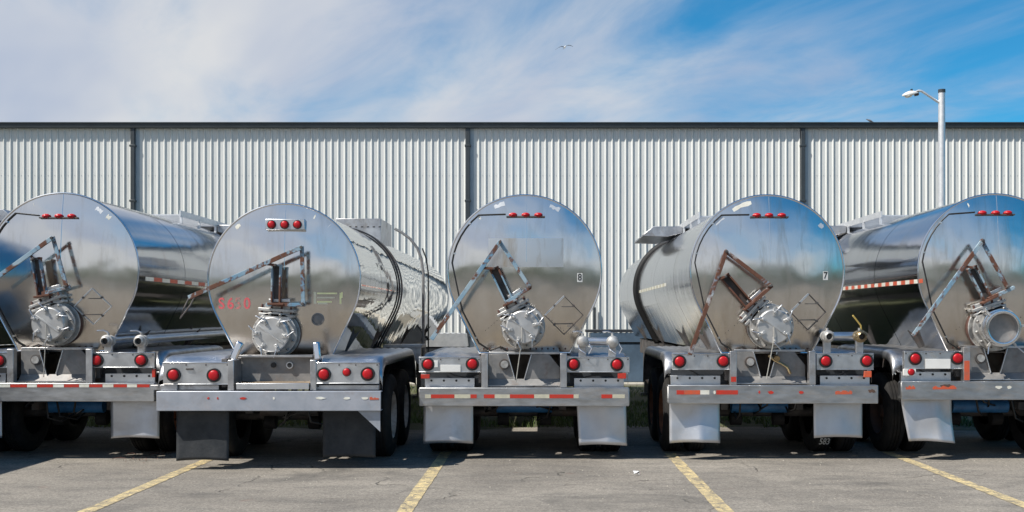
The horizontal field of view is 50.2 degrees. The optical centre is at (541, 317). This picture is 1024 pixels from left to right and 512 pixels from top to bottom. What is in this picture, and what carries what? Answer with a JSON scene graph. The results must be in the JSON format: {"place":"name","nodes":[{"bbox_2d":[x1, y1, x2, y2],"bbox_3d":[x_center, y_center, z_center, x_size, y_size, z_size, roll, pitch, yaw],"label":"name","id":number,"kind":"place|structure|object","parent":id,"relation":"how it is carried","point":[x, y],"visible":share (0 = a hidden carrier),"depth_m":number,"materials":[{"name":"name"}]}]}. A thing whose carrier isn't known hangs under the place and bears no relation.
{"place":"outdoors","nodes":[
{"label":"outdoors","id":0,"kind":"place"},
{"bbox_2d":[0,426,1023,511],"bbox_3d":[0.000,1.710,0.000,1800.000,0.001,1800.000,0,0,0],"label":"ground","id":1,"kind":"structure","parent":0,"point":[734,469],"depth_m":11.78,"materials":[{"name":"grey asphalt"}]},
{"bbox_2d":[0,209,46,353],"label":"tank trailer","id":2,"kind":"object","parent":1,"relation":"on","point":[5,339],"visible":0.02,"depth_m":16.30,"materials":[{"name":"metal"}]},
{"bbox_2d":[78,460,211,511],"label":"parking line","id":3,"kind":"object","parent":1,"relation":"on","point":[109,501],"visible":0.92,"depth_m":10.99,"materials":[{"name":"paint"}]},
{"bbox_2d":[0,192,297,450],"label":"tank trailer","id":4,"kind":"object","parent":1,"relation":"on","point":[94,293],"visible":0.77,"depth_m":13.32,"materials":[{"name":"metal"}]},
{"bbox_2d":[112,450,234,461],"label":"leaf litter","id":5,"kind":"object","parent":1,"relation":"on","point":[142,457],"visible":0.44,"depth_m":13.35,"materials":[{"name":"brown plant"}]},
{"bbox_2d":[150,203,448,460],"bbox_3d":[-3.092,0.017,18.828,2.615,3.396,13.364,0,0,0],"label":"tank trailer","id":6,"kind":"object","parent":1,"relation":"on","point":[344,318],"visible":1,"depth_m":12.89,"materials":[{"name":"metal"}]},
{"bbox_2d":[397,451,451,511],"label":"parking line","id":7,"kind":"object","parent":1,"relation":"on","point":[413,498],"visible":1,"depth_m":11.19,"materials":[{"name":"paint"}]},
{"bbox_2d":[0,435,1010,511],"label":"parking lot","id":8,"kind":"structure","parent":1,"relation":"on","point":[531,464],"depth_m":11.91,"materials":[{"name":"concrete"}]},
{"bbox_2d":[0,122,1023,378],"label":"warehouse","id":9,"kind":"structure","parent":1,"relation":"on","point":[618,188],"depth_m":29.80,"materials":[{"name":"white metal"}]},
{"bbox_2d":[419,194,629,450],"bbox_3d":[-0.205,0.043,19.412,2.524,3.343,12.997,0,0,0],"label":"tank trailer","id":10,"kind":"object","parent":1,"relation":"on","point":[524,276],"visible":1,"depth_m":13.27,"materials":[{"name":"metal"}]},
{"bbox_2d":[664,453,733,511],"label":"parking line","id":11,"kind":"object","parent":1,"relation":"on","point":[706,491],"visible":1,"depth_m":11.12,"materials":[{"name":"paint"}]},
{"bbox_2d":[619,194,877,450],"bbox_3d":[2.760,0.043,19.411,2.524,3.343,12.997,0,0,0],"label":"tank trailer","id":12,"kind":"object","parent":1,"relation":"on","point":[729,309],"visible":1,"depth_m":13.30,"materials":[{"name":"metal"}]},
{"bbox_2d":[816,193,1023,450],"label":"tank trailer","id":13,"kind":"object","parent":1,"relation":"on","point":[931,301],"visible":0.81,"depth_m":13.33,"materials":[{"name":"metal"}]},
{"bbox_2d":[883,452,1023,507],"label":"parking line","id":14,"kind":"object","parent":1,"relation":"on","point":[973,485],"visible":1,"depth_m":11.46,"materials":[{"name":"paint"}]},
{"bbox_2d":[0,0,1023,121],"label":"sky","id":15,"kind":"structure","parent":0,"point":[61,60],"materials":[{"name":"blue"}]},
{"bbox_2d":[410,379,643,384],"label":"pavement","id":16,"kind":"structure","parent":0,"point":[625,383],"depth_m":27.68,"materials":[{"name":"concrete"}]},
{"bbox_2d":[585,329,648,381],"bbox_3d":[2.050,0.980,28.600,1.800,1.360,0.760,0,0,0],"label":"utility cabinet","id":17,"kind":"object","parent":16,"relation":"on","point":[629,343],"visible":0.36,"depth_m":28.25,"materials":[{"name":"metal"}]},
{"bbox_2d":[86,385,976,430],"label":"grass ground","id":18,"kind":"structure","parent":0,"point":[419,426],"depth_m":18.00,"materials":[{"name":"green plant"}]},
{"bbox_2d":[421,333,467,385],"bbox_3d":[-2.450,1.027,27.300,1.200,1.318,0.840,0,0,0],"label":"storage bin","id":19,"kind":"object","parent":18,"relation":"on","point":[440,340],"visible":0.3,"depth_m":26.88,"materials":[{"name":"metal"}]},
{"bbox_2d":[902,89,945,206],"bbox_3d":[9.511,-1.978,27.000,1.178,7.375,0.400,0,0,0],"label":"lamp post","id":20,"kind":"object","parent":18,"relation":"on","point":[940,101],"visible":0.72,"depth_m":26.93,"materials":[{"name":"metal"}]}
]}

